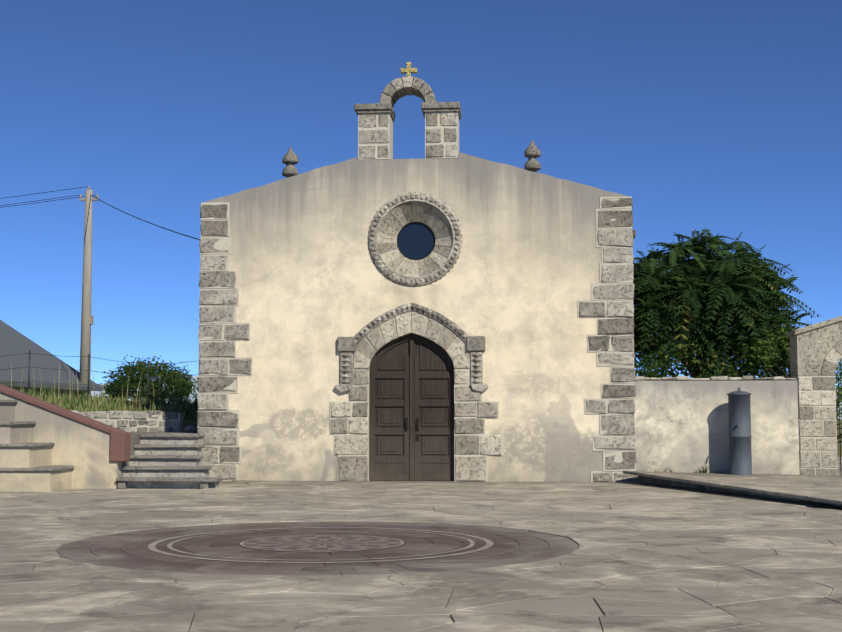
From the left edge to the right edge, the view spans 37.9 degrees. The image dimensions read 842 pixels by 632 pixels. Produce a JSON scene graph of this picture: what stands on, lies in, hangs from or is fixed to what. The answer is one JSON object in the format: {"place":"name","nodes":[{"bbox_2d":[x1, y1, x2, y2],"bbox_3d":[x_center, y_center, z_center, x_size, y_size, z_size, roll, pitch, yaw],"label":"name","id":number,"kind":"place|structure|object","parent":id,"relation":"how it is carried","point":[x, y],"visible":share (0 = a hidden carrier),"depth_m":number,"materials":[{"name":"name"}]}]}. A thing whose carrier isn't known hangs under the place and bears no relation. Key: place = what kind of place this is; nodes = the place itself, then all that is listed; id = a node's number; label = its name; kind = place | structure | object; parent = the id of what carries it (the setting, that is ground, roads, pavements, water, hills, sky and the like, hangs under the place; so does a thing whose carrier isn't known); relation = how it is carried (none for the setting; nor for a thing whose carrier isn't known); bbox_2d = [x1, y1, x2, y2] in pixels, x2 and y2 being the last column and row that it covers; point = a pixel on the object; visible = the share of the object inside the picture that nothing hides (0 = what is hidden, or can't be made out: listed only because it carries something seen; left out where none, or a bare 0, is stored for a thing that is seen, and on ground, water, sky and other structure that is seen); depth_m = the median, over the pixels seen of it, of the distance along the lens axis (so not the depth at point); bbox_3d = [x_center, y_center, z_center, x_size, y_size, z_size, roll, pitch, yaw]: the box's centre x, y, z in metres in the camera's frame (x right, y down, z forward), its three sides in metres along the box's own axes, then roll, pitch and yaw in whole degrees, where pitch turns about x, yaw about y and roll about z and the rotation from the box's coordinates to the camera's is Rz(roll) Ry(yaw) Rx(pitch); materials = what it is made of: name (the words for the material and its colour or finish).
{"place":"outdoors","nodes":[
{"label":"outdoors","id":0,"kind":"place"},
{"bbox_2d":[0,392,121,488],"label":"parapet wall","id":1,"kind":"structure","parent":0,"point":[83,449],"depth_m":22.02,"materials":[{"name":"beige paint"}]},
{"bbox_2d":[0,384,130,461],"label":"parapet coping","id":2,"kind":"object","parent":1,"relation":"on","point":[120,440],"visible":0.98,"depth_m":22.04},
{"bbox_2d":[71,410,197,432],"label":"rubble wall","id":3,"kind":"structure","parent":0,"point":[140,417],"depth_m":26.39,"materials":[{"name":"grey stone"}]},
{"bbox_2d":[0,0,841,387],"label":"sky","id":4,"kind":"structure","parent":0,"point":[724,117],"materials":[{"name":"blue"}]},
{"bbox_2d":[17,419,841,631],"bbox_3d":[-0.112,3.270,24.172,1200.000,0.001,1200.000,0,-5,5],"label":"ground","id":5,"kind":"structure","parent":0,"point":[170,491],"depth_m":21.37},
{"bbox_2d":[0,403,71,491],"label":"stair risers","id":6,"kind":"object","parent":5,"relation":"on","point":[25,481],"visible":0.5,"depth_m":21.07,"materials":[{"name":"paint"}]},
{"bbox_2d":[0,400,74,471],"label":"stair treads","id":7,"kind":"object","parent":6,"relation":"on","point":[50,468],"visible":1,"depth_m":21.11,"materials":[{"name":"stone"}]},
{"bbox_2d":[8,386,90,396],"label":"wall","id":8,"kind":"structure","parent":5,"relation":"on","point":[62,391],"depth_m":37.44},
{"bbox_2d":[0,320,102,391],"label":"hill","id":9,"kind":"structure","parent":8,"relation":"on","point":[13,342],"depth_m":38.64,"materials":[{"name":"grey"}]},
{"bbox_2d":[63,401,197,431],"bbox_3d":[-20.402,4.400,49.306,35.550,1.840,43.100,0,-5,5],"label":"mound","id":10,"kind":"object","parent":5,"relation":"on","point":[187,422],"depth_m":26.57,"materials":[{"name":"green plant"}]},
{"bbox_2d":[79,186,98,397],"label":"utility pole","id":11,"kind":"object","parent":10,"relation":"on","point":[87,317],"visible":0.94,"depth_m":40.36,"materials":[{"name":"wood"}]},
{"bbox_2d":[0,186,199,239],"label":"wires","id":12,"kind":"object","parent":11,"relation":"attached to","point":[94,197],"visible":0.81,"depth_m":40.83,"materials":[{"name":"grey"}]},
{"bbox_2d":[0,350,197,398],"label":"fence","id":13,"kind":"object","parent":10,"relation":"on","point":[147,377],"visible":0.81,"depth_m":32.31,"materials":[{"name":"grey metal"}]},
{"bbox_2d":[3,364,197,420],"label":"grass","id":14,"kind":"structure","parent":10,"relation":"on","point":[187,407],"depth_m":28.17,"materials":[{"name":"green plant"}]},
{"bbox_2d":[98,355,197,402],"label":"bush","id":15,"kind":"object","parent":10,"relation":"on","point":[166,372],"depth_m":49.59,"materials":[{"name":"green plant"}]},
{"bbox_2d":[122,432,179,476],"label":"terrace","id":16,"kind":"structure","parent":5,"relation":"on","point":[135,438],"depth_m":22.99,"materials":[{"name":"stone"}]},
{"bbox_2d":[116,432,222,488],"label":"stone steps","id":17,"kind":"structure","parent":5,"relation":"on","point":[166,461],"depth_m":22.43,"materials":[{"name":"stone"}]},
{"bbox_2d":[59,521,576,575],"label":"pavement disc stones","id":18,"kind":"object","parent":5,"relation":"on","point":[136,553],"visible":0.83,"depth_m":11.75,"materials":[{"name":"grey stone"}]},
{"bbox_2d":[148,527,492,562],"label":"pavement inlay rings","id":19,"kind":"object","parent":18,"relation":"on","point":[152,547],"visible":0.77,"depth_m":11.98,"materials":[{"name":"grey stone"}]},
{"bbox_2d":[243,535,400,551],"bbox_3d":[-1.000,2.304,12.445,1.600,0.001,1.600,0,-5,5],"label":"pavement mosaic","id":20,"kind":"object","parent":18,"relation":"on","point":[332,543],"visible":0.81,"depth_m":12.40},
{"bbox_2d":[0,480,841,631],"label":"paving slabs","id":21,"kind":"structure","parent":5,"relation":"on","point":[702,560],"depth_m":10.06,"materials":[{"name":"grey stone"}]},
{"bbox_2d":[56,522,578,575],"bbox_3d":[-0.921,2.309,12.426,5.471,0.001,5.392,0,-5,5],"label":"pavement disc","id":22,"kind":"object","parent":21,"relation":"on","point":[59,554],"depth_m":11.90,"materials":[{"name":"stone"}]},
{"bbox_2d":[203,152,628,481],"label":"church facade","id":23,"kind":"structure","parent":21,"relation":"on","point":[513,286],"depth_m":24.46,"materials":[{"name":"beige paint"}]},
{"bbox_2d":[334,303,488,391],"bbox_3d":[-0.192,0.625,24.389,3.067,1.783,0.219,0,-5,5],"label":"hood mold","id":24,"kind":"object","parent":23,"relation":"attached to","point":[346,346],"visible":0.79,"depth_m":24.36},
{"bbox_2d":[331,311,501,481],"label":"portal stones","id":25,"kind":"object","parent":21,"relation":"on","point":[352,468],"visible":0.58,"depth_m":24.29,"materials":[{"name":"grey stone"}]},
{"bbox_2d":[369,334,453,480],"bbox_3d":[-0.179,1.802,24.446,1.760,2.970,0.105,0,-5,5],"label":"door","id":26,"kind":"structure","parent":25,"relation":"attached to","point":[411,377],"depth_m":24.41,"materials":[{"name":"brown wood"}]},
{"bbox_2d":[405,417,418,440],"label":"door handles","id":27,"kind":"object","parent":26,"relation":"attached to","point":[417,426],"depth_m":24.37,"materials":[{"name":"black metal"}]},
{"bbox_2d":[330,311,503,481],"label":"mortar joints","id":28,"kind":"object","parent":25,"relation":"on","point":[368,418],"visible":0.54,"depth_m":24.29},
{"bbox_2d":[623,471,841,506],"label":"platform","id":29,"kind":"structure","parent":21,"relation":"on","point":[823,489],"depth_m":20.92,"materials":[{"name":"grey stone"}]},
{"bbox_2d":[727,388,751,474],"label":"water column","id":30,"kind":"structure","parent":29,"relation":"on","point":[740,436],"depth_m":23.20,"materials":[{"name":"grey metal"}]},
{"bbox_2d":[634,331,755,377],"bbox_3d":[5.593,1.894,26.385,3.523,3.139,2.377,0,-5,5],"label":"shrub","id":31,"kind":"object","parent":5,"relation":"on","point":[661,362],"depth_m":26.42,"materials":[{"name":"plant"}]},
{"bbox_2d":[654,462,778,474],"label":"weeds","id":32,"kind":"object","parent":5,"relation":"on","point":[705,470],"visible":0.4,"depth_m":23.66,"materials":[{"name":"plant"}]},
{"bbox_2d":[634,380,799,481],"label":"court wall","id":33,"kind":"structure","parent":5,"relation":"on","point":[682,426],"depth_m":23.81,"materials":[{"name":"paint"}]},
{"bbox_2d":[635,376,796,380],"bbox_3d":[5.747,1.234,24.087,3.146,0.109,0.494,0,-5,5],"label":"wall coping","id":34,"kind":"object","parent":33,"relation":"on","point":[717,378],"visible":0.92,"depth_m":23.89,"materials":[{"name":"stone"}]},
{"bbox_2d":[633,227,822,377],"bbox_3d":[6.409,0.786,28.509,5.430,5.696,5.373,0,-5,5],"label":"ailanthus tree","id":35,"kind":"object","parent":5,"relation":"on","point":[687,300],"depth_m":27.09,"materials":[{"name":"green plant"}]},
{"bbox_2d":[736,314,841,381],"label":"shrub","id":36,"kind":"object","parent":5,"relation":"on","point":[766,359],"depth_m":26.33,"materials":[{"name":"green plant"}]},
{"bbox_2d":[756,360,841,443],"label":"bush","id":37,"kind":"object","parent":5,"relation":"on","point":[837,399],"depth_m":27.91,"materials":[{"name":"green plant"}]},
{"bbox_2d":[787,316,841,475],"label":"gatehouse","id":38,"kind":"object","parent":5,"relation":"on","point":[816,349],"visible":0.79,"depth_m":23.68,"materials":[{"name":"stone"}]},
{"bbox_2d":[791,376,837,474],"bbox_3d":[8.535,2.206,23.864,2.428,2.070,0.626,0,-5,5],"label":"gatehouse mortar","id":39,"kind":"object","parent":38,"relation":"on","point":[797,377],"visible":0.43,"depth_m":23.64,"materials":[{"name":"beige concrete"}]},
{"bbox_2d":[835,366,841,475],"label":"iron gate","id":40,"kind":"object","parent":38,"relation":"attached to","point":[838,378],"visible":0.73,"depth_m":23.91,"materials":[{"name":"black metal"}]},
{"bbox_3d":[0.427,0.870,31.648,8.580,6.000,13.450,0,-5,5],"label":"church","id":41,"kind":"object","parent":5,"relation":"on","visible":0},
{"bbox_2d":[354,76,460,158],"bbox_3d":[-0.257,-3.995,25.110,2.135,1.694,0.840,0,-5,5],"label":"belfry","id":42,"kind":"object","parent":41,"relation":"on","point":[394,91],"visible":0.81,"depth_m":24.77,"materials":[{"name":"grey stone"}]},
{"bbox_2d":[358,112,458,159],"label":"mortar joints","id":43,"kind":"object","parent":42,"relation":"on","point":[389,128],"visible":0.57,"depth_m":24.77,"materials":[{"name":"beige concrete"}]},
{"bbox_2d":[400,62,416,75],"bbox_3d":[-0.250,-5.010,25.192,0.340,0.400,0.160,0,-5,5],"label":"cross","id":44,"kind":"object","parent":42,"relation":"on","point":[408,70],"visible":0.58,"depth_m":25.15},
{"bbox_2d":[282,140,540,177],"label":"finials","id":45,"kind":"object","parent":41,"relation":"on","point":[532,152],"visible":0.83,"depth_m":24.81,"materials":[{"name":"grey stone"}]},
{"bbox_2d":[367,192,462,286],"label":"molding","id":46,"kind":"structure","parent":41,"relation":"attached to","point":[438,273],"depth_m":24.51,"materials":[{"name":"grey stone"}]},
{"bbox_2d":[377,201,452,276],"bbox_3d":[-0.111,-1.524,24.692,1.524,1.524,0.336,0,-5,5],"label":"round window surround","id":47,"kind":"object","parent":46,"relation":"attached to","point":[387,242],"visible":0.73,"depth_m":24.65,"materials":[{"name":"grey stone"}]},
{"bbox_2d":[377,202,452,276],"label":"mortar joints","id":48,"kind":"object","parent":46,"relation":"on","point":[403,226],"visible":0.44,"depth_m":24.68,"materials":[{"name":"grey concrete"}]},
{"bbox_2d":[397,222,434,259],"bbox_3d":[-0.101,-1.513,24.821,0.800,0.800,0.025,0,-5,5],"label":"window reveal","id":49,"kind":"object","parent":46,"relation":"in","point":[411,223],"visible":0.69,"depth_m":24.82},
{"bbox_2d":[398,223,433,259],"bbox_3d":[-0.100,-1.512,24.834,0.860,0.860,0.001,0,-5,5],"label":"window glass","id":50,"kind":"object","parent":49,"relation":"in","point":[415,241],"visible":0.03,"depth_m":24.83,"materials":[{"name":"blue glass"}]},
{"bbox_2d":[197,198,635,481],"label":"quoins","id":51,"kind":"object","parent":41,"relation":"attached to","point":[623,423],"visible":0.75,"depth_m":24.28,"materials":[{"name":"grey stone"}]},
{"bbox_2d":[198,197,635,481],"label":"mortar joints","id":52,"kind":"object","parent":51,"relation":"on","point":[223,243],"visible":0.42,"depth_m":24.30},
{"bbox_2d":[91,375,841,418],"bbox_3d":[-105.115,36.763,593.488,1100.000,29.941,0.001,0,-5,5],"label":"distant hills","id":53,"kind":"structure","parent":0,"point":[103,391],"depth_m":594.43,"materials":[{"name":"plant"}]}
]}

